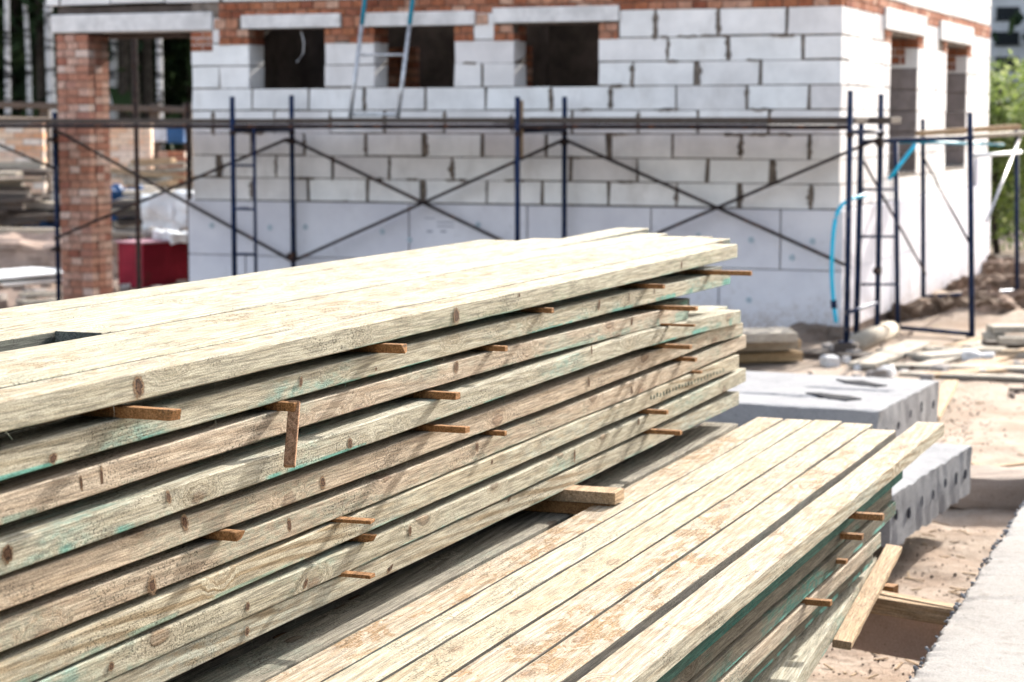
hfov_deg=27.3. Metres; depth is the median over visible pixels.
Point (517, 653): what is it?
plank
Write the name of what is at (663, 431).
sticker
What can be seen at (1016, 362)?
rubble
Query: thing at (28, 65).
birch tree
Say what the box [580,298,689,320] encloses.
plank
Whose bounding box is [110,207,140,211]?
pile board
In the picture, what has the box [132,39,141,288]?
steel upright
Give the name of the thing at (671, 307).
sticker
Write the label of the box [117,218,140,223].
pile board
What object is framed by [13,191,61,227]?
dark heap
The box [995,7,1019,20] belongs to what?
window
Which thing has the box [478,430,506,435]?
sticker
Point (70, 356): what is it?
plank
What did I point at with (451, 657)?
plank
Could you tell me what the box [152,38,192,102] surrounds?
pine tree
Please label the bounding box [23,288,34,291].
rubble
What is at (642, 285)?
sticker
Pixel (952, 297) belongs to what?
earth mound
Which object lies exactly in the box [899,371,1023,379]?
scattered board
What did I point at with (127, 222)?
pile board
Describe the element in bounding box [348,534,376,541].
sticker
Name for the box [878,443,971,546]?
hollow core slab
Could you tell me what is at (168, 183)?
pile board
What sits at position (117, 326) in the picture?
plank
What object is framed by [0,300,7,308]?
rubble
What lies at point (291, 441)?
lath
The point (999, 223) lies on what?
bush
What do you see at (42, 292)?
offcut
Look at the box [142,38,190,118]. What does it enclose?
pine tree
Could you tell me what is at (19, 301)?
offcut
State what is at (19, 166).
pile board
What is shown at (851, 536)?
sticker
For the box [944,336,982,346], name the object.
scattered board
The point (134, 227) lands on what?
pile board
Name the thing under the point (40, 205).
pile board
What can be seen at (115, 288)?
rubble
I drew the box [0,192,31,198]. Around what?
pile board
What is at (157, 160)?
pile board
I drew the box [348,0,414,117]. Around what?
ladder
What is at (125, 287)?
rubble
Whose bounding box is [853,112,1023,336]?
side scaffolding
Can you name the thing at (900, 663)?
wood chips
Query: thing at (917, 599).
crossing board
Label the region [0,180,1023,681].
ground
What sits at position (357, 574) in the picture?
sticker
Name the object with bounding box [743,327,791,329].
old board
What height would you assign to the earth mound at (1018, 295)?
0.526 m
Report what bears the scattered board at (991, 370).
on the ground
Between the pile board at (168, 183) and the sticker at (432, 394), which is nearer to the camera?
the sticker at (432, 394)
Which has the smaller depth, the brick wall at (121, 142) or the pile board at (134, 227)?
the pile board at (134, 227)
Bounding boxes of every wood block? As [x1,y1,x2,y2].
[834,342,857,350]
[882,583,898,592]
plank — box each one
[0,228,648,351]
[0,236,682,362]
[0,236,712,374]
[0,238,555,328]
[0,238,729,388]
[0,240,514,318]
[0,244,737,438]
[0,266,721,434]
[0,274,729,480]
[0,304,687,525]
[0,309,740,575]
[0,322,742,610]
[0,334,745,651]
[0,354,738,681]
[33,368,745,681]
[55,233,667,342]
[105,391,738,681]
[137,306,727,480]
[190,422,737,681]
[265,417,782,681]
[324,419,811,681]
[382,420,841,681]
[443,423,872,681]
[505,429,895,681]
[577,422,943,681]
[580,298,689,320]
[656,471,902,681]
[670,488,891,681]
[688,501,895,681]
[715,532,880,681]
[742,554,872,681]
[752,557,875,681]
[802,349,874,358]
[848,343,930,368]
[876,340,929,351]
[905,349,981,359]
[982,331,1004,339]
[982,339,1023,347]
[986,324,1023,332]
[997,335,1023,344]
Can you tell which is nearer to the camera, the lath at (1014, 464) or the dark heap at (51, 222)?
the lath at (1014, 464)
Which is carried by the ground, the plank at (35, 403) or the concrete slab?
the concrete slab
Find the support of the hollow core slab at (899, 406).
on the concrete block
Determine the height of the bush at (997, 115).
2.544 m
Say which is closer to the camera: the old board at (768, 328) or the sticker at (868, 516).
the sticker at (868, 516)
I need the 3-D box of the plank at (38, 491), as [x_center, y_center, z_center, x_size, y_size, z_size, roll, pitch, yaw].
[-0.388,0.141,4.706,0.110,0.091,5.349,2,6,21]
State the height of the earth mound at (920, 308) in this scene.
0.377 m
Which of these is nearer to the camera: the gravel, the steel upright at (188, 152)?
the gravel
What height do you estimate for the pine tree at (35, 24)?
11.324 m
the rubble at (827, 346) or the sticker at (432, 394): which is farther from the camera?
the rubble at (827, 346)
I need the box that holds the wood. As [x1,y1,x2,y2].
[0,0,193,192]
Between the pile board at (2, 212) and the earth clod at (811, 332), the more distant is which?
the pile board at (2, 212)
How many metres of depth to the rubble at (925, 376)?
15.42 m
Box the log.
[849,321,899,351]
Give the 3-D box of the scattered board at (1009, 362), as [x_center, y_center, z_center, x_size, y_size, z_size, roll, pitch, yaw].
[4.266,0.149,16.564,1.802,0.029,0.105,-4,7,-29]
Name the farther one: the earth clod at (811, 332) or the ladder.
the ladder
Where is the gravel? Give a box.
[807,316,1023,679]
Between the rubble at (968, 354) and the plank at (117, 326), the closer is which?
the plank at (117, 326)
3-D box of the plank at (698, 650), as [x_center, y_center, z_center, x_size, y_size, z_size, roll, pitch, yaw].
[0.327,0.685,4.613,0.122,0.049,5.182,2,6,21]
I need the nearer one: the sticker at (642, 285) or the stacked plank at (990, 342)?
the sticker at (642, 285)
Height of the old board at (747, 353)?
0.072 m
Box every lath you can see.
[283,401,299,467]
[992,461,1023,466]
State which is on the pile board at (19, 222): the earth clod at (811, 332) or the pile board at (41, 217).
the pile board at (41, 217)
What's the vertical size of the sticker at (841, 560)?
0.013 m
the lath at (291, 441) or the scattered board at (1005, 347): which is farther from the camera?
the scattered board at (1005, 347)
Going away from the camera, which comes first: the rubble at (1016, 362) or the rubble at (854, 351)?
the rubble at (1016, 362)
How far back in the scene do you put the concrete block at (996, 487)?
10.30 m
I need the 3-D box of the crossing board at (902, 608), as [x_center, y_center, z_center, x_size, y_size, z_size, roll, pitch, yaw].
[1.363,0.881,6.831,0.452,0.056,0.053,5,8,38]
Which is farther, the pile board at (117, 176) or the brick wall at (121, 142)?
the brick wall at (121, 142)
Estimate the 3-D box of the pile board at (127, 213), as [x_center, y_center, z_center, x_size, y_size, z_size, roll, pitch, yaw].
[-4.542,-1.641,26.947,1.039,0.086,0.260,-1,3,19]
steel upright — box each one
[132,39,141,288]
[185,102,191,281]
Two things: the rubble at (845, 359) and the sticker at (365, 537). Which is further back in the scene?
the rubble at (845, 359)
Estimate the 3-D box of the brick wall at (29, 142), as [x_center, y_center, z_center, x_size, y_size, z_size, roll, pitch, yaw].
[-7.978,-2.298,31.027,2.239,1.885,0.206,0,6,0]
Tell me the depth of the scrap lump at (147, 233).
24.56 m
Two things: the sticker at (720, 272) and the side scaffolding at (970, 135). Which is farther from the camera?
the side scaffolding at (970, 135)
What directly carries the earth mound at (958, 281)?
on the ground
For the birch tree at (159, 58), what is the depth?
40.61 m
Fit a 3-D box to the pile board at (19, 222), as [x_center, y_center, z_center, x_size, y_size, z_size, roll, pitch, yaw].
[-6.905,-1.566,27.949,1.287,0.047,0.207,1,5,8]
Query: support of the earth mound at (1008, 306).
on the ground
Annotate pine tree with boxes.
[0,0,69,116]
[10,0,33,24]
[11,0,55,116]
[16,10,143,118]
[118,39,129,118]
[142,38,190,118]
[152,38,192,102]
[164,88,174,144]
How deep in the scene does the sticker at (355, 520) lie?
4.59 m
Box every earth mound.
[887,293,978,320]
[932,293,1018,311]
[942,296,1022,313]
[943,279,962,291]
[945,288,1023,299]
[947,275,980,286]
[961,273,1023,289]
[961,283,1023,309]
[977,258,1002,276]
[982,260,1023,275]
[987,254,997,259]
[1002,256,1019,262]
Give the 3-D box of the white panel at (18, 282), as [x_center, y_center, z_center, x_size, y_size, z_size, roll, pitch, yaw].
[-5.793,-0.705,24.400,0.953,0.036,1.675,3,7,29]
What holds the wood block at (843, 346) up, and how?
on the ground
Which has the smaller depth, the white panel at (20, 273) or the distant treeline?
the white panel at (20, 273)
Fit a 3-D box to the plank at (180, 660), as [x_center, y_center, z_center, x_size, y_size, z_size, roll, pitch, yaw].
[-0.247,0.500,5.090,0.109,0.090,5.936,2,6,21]
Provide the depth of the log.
17.72 m
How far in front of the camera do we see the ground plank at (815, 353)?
16.83 m
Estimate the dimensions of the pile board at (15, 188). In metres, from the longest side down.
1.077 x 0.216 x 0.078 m
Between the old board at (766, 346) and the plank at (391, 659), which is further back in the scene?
the old board at (766, 346)
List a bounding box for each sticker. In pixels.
[78,405,180,420]
[199,529,244,541]
[253,401,297,411]
[328,516,374,523]
[339,571,374,578]
[344,343,406,353]
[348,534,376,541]
[402,390,459,399]
[409,424,469,432]
[470,345,507,351]
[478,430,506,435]
[513,307,553,312]
[615,283,664,288]
[627,305,697,310]
[636,409,668,414]
[642,428,681,434]
[645,343,691,349]
[660,323,695,326]
[668,356,696,361]
[671,269,751,275]
[688,370,701,373]
[800,597,831,606]
[836,558,847,563]
[840,532,863,540]
[848,511,883,520]
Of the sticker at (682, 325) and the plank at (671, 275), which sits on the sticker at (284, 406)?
the plank at (671, 275)
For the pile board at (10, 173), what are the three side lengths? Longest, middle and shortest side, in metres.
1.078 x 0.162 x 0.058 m
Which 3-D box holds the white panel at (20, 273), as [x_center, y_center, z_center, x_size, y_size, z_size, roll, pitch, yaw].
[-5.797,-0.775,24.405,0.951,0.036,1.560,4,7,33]
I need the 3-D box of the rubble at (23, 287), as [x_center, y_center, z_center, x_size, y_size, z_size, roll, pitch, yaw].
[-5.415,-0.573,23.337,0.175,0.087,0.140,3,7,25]
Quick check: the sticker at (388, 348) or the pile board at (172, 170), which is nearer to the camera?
the sticker at (388, 348)
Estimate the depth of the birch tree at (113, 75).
45.55 m
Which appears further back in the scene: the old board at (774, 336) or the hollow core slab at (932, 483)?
the old board at (774, 336)
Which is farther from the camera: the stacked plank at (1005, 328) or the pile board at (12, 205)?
the pile board at (12, 205)
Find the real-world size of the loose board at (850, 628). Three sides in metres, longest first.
1.227 x 0.056 x 0.026 m
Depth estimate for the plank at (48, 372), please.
4.71 m
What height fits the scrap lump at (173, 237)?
0.166 m
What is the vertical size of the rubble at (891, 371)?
0.127 m
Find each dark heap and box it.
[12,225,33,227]
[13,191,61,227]
[34,210,53,227]
[46,221,54,227]
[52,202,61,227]
[110,183,144,221]
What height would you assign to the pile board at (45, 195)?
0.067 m
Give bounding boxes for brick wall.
[0,123,46,192]
[109,123,153,187]
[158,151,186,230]
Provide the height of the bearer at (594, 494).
0.035 m
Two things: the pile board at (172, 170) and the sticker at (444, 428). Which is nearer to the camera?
the sticker at (444, 428)
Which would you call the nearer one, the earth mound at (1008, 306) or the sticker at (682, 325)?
the sticker at (682, 325)
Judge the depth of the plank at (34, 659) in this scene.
4.33 m
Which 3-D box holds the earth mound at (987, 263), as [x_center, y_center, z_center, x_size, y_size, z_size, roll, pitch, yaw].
[5.468,-0.790,25.515,0.899,0.495,1.046,-1,6,-8]
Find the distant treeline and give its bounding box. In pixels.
[989,9,1023,87]
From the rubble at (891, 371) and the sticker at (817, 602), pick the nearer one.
the sticker at (817, 602)
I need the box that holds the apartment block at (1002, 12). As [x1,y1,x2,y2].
[989,0,1023,142]
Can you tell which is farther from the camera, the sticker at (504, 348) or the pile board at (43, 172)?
the pile board at (43, 172)
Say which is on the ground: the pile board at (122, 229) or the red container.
the red container
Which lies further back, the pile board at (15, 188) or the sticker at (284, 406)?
the pile board at (15, 188)
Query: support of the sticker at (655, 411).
on the plank
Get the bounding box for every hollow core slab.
[694,371,938,437]
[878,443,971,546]
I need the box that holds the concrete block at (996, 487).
[949,465,1023,509]
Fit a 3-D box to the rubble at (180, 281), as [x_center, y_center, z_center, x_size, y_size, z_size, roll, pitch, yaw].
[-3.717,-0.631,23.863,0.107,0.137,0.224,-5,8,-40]
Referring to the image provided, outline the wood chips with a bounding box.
[823,364,1023,678]
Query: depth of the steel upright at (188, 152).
21.51 m
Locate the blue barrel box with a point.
(176, 135)
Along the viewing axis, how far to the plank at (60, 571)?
4.48 m
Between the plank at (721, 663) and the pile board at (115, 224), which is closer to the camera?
the plank at (721, 663)
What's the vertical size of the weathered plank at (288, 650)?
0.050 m
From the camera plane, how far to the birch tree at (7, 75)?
40.61 m
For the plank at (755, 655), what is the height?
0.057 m
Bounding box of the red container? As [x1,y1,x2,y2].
[116,239,187,287]
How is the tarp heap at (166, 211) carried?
on the pile board
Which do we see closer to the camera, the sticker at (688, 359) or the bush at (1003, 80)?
the sticker at (688, 359)
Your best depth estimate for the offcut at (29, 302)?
21.23 m
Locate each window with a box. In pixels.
[993,57,1018,70]
[994,32,1019,45]
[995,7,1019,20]
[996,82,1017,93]
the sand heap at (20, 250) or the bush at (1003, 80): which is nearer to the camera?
the sand heap at (20, 250)
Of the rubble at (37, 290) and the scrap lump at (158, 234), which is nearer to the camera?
the rubble at (37, 290)
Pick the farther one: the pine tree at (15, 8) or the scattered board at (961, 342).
the pine tree at (15, 8)
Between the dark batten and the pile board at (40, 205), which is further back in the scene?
the pile board at (40, 205)
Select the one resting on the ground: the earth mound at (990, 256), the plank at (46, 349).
the earth mound at (990, 256)
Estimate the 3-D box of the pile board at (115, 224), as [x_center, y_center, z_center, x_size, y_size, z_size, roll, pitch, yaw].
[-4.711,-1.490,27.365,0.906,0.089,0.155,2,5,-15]
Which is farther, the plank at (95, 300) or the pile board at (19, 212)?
the pile board at (19, 212)
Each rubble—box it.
[0,294,6,299]
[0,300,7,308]
[12,285,31,289]
[15,297,25,305]
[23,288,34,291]
[26,297,36,299]
[32,289,46,291]
[41,283,55,287]
[112,285,118,292]
[120,283,130,291]
[176,280,187,283]
[819,354,840,366]
[821,342,833,349]
[841,356,850,362]
[846,349,861,352]
[854,365,862,369]
[865,369,887,377]
[877,365,896,377]
[919,373,933,379]
[930,363,951,370]
[961,349,980,361]
[981,352,994,357]
[1014,360,1022,364]
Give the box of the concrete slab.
[906,501,1023,681]
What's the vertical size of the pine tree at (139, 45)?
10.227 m
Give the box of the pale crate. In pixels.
[152,128,166,141]
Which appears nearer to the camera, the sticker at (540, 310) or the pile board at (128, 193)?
the sticker at (540, 310)
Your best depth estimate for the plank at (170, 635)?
4.71 m
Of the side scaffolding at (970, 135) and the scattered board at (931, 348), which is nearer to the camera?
the scattered board at (931, 348)
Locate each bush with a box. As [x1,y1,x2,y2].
[987,86,1023,253]
[989,49,1023,250]
[989,59,1023,209]
[990,101,1023,234]
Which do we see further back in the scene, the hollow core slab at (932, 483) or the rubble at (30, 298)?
the rubble at (30, 298)
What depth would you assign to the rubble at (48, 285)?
23.61 m
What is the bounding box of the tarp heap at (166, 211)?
[141,189,194,230]
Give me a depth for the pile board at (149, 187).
28.81 m
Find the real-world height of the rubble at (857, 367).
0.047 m
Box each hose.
[830,193,866,322]
[888,144,916,179]
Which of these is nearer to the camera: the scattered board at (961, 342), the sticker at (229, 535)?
the sticker at (229, 535)
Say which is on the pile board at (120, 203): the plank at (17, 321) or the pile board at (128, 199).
the pile board at (128, 199)
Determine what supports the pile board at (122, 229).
on the pile board
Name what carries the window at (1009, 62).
in the apartment block at (1002, 12)
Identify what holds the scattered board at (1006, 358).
on the ground
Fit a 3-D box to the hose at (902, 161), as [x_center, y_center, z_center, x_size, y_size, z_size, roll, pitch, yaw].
[3.409,-1.574,18.505,0.078,0.318,0.431,5,8,42]
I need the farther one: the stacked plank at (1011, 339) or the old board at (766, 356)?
the stacked plank at (1011, 339)
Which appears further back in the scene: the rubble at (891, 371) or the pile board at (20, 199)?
the pile board at (20, 199)
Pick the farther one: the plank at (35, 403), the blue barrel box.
the blue barrel box
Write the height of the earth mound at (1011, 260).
0.417 m
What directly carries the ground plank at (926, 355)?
on the ground
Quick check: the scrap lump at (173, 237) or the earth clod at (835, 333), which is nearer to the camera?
the earth clod at (835, 333)
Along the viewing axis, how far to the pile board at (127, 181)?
29.27 m
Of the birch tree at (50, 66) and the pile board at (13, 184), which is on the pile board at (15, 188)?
the pile board at (13, 184)
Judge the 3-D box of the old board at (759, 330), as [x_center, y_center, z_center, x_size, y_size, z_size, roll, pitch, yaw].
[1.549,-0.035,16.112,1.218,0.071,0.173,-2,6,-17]
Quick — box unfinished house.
[46,0,990,331]
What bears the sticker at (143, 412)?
on the plank
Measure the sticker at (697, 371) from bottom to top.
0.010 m
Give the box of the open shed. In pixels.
[0,101,193,192]
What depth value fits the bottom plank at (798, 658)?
5.87 m
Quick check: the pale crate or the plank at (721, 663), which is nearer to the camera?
the plank at (721, 663)
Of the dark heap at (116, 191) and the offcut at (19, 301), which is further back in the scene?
the dark heap at (116, 191)
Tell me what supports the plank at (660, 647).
on the plank at (698, 650)
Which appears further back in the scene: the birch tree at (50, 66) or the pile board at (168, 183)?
the birch tree at (50, 66)
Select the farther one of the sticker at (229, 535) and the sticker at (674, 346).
the sticker at (674, 346)
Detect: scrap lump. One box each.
[141,226,166,238]
[152,228,178,239]
[164,230,186,244]
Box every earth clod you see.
[789,322,827,341]
[827,326,850,340]
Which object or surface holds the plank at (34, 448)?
on the plank at (38, 491)
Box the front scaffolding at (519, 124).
[0,90,901,343]
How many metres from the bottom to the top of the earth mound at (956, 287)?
0.325 m
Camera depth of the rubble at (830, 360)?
16.35 m
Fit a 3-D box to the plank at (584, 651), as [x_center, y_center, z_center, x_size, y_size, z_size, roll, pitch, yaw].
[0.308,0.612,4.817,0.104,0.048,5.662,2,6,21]
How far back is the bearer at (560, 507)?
6.01 m
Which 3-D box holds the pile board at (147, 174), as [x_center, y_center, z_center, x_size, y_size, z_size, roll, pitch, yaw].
[-5.020,-2.325,29.477,1.163,0.066,0.173,4,2,-18]
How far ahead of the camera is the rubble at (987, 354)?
16.59 m
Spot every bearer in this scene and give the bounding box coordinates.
[523,500,609,513]
[545,485,623,504]
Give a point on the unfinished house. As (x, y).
(914, 62)
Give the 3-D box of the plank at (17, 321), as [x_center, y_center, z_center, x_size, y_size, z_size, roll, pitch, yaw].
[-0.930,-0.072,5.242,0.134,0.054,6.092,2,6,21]
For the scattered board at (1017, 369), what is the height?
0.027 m
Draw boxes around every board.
[0,161,40,164]
[0,164,44,167]
[0,168,53,176]
[0,171,22,175]
[0,177,47,182]
[0,182,23,185]
[0,186,30,191]
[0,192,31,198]
[0,197,42,202]
[0,203,25,208]
[0,209,48,214]
[0,210,7,214]
[0,213,54,220]
[0,221,39,224]
[0,227,60,233]
[12,201,53,209]
[32,193,50,197]
[109,166,193,173]
[110,168,193,179]
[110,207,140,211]
[111,174,173,180]
[111,229,141,236]
[112,200,140,206]
[113,221,183,230]
[115,227,141,230]
[116,210,140,216]
[117,197,140,200]
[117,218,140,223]
[119,218,142,225]
[122,178,193,189]
[122,190,171,196]
[125,225,142,228]
[127,161,192,167]
[127,179,178,187]
[130,158,175,163]
[142,185,175,190]
[732,350,795,353]
[736,341,798,351]
[737,350,802,362]
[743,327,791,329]
[743,329,791,331]
[743,331,797,342]
[832,544,901,649]
[870,595,954,625]
[880,590,954,608]
[891,363,1023,367]
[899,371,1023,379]
[913,363,1023,371]
[920,344,995,363]
[922,346,1016,351]
[924,367,1006,377]
[937,380,957,420]
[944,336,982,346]
[958,349,1023,363]
[962,340,981,346]
[980,346,1007,351]
[986,348,1023,363]
[992,360,1023,364]
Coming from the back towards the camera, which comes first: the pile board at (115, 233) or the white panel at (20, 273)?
the pile board at (115, 233)
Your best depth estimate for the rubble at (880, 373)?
15.40 m
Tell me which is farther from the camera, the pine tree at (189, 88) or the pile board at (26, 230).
the pine tree at (189, 88)
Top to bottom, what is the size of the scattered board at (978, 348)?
0.029 m
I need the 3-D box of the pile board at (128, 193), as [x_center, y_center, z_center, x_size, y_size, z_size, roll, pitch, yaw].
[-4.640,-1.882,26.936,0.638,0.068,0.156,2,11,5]
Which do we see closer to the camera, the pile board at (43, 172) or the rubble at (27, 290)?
the rubble at (27, 290)
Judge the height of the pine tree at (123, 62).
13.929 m
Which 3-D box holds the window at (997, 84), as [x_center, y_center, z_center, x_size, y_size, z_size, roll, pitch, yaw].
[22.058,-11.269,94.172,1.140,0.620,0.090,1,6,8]
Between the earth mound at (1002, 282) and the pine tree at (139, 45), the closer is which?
the earth mound at (1002, 282)
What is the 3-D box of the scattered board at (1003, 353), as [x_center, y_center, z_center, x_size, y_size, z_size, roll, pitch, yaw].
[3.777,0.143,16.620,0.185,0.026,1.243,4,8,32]
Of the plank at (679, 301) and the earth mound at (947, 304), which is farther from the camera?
the earth mound at (947, 304)
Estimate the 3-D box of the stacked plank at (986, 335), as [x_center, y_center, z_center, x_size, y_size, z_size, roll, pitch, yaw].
[3.936,-0.043,17.251,0.166,0.055,0.222,1,6,8]
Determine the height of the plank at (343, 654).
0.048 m
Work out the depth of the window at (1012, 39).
93.92 m
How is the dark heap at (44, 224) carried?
on the dark heap
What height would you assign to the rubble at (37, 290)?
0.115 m
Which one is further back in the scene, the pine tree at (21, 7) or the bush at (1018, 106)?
the pine tree at (21, 7)
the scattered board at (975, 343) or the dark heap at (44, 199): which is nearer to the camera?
the scattered board at (975, 343)
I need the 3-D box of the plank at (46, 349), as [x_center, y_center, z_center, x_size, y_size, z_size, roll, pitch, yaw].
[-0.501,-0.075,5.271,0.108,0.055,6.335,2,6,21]
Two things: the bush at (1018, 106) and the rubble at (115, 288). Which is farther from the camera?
the bush at (1018, 106)
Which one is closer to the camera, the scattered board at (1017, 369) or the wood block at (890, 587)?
the wood block at (890, 587)
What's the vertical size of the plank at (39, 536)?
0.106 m
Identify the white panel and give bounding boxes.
[0,267,62,279]
[0,275,63,286]
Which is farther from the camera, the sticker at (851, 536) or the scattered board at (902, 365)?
the scattered board at (902, 365)
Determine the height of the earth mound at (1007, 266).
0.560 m
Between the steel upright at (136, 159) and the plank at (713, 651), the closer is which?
the plank at (713, 651)
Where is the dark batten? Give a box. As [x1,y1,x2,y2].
[1008,388,1023,390]
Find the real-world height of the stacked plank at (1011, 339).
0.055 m
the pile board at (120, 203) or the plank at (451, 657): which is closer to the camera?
the plank at (451, 657)
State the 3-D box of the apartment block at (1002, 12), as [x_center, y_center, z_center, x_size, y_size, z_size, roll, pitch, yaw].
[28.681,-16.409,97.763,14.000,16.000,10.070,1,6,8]
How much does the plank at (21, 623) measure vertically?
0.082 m
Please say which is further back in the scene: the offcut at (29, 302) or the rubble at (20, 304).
the rubble at (20, 304)
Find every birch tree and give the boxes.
[4,0,11,116]
[23,5,32,116]
[44,0,56,190]
[109,39,117,118]
[156,38,163,150]
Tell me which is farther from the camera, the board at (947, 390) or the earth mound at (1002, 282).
the earth mound at (1002, 282)
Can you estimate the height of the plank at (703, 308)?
0.090 m
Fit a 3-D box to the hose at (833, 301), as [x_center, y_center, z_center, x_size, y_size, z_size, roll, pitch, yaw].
[2.801,-0.698,17.680,0.086,1.067,0.625,4,7,34]
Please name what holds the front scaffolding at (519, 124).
on the ground
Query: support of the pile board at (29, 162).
on the pile board
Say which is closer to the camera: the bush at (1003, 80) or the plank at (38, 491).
the plank at (38, 491)
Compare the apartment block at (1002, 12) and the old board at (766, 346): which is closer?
the old board at (766, 346)
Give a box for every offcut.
[16,300,55,302]
[18,291,55,294]
[21,293,63,296]
[23,299,61,304]
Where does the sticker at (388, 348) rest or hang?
on the plank at (34, 448)
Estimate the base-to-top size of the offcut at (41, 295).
0.032 m
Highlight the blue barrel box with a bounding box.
[166,128,185,142]
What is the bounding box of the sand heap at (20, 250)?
[0,231,128,275]
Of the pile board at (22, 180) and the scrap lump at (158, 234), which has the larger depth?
the pile board at (22, 180)
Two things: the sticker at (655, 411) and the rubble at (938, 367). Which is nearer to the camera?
the sticker at (655, 411)
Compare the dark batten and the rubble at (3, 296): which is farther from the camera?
the rubble at (3, 296)
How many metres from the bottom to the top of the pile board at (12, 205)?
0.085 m
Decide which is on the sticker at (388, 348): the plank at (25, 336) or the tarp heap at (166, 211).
the plank at (25, 336)
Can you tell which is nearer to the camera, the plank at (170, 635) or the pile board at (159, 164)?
the plank at (170, 635)
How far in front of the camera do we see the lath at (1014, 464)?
11.48 m
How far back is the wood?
47.34 m
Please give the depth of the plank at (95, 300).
5.92 m
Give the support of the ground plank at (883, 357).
on the ground

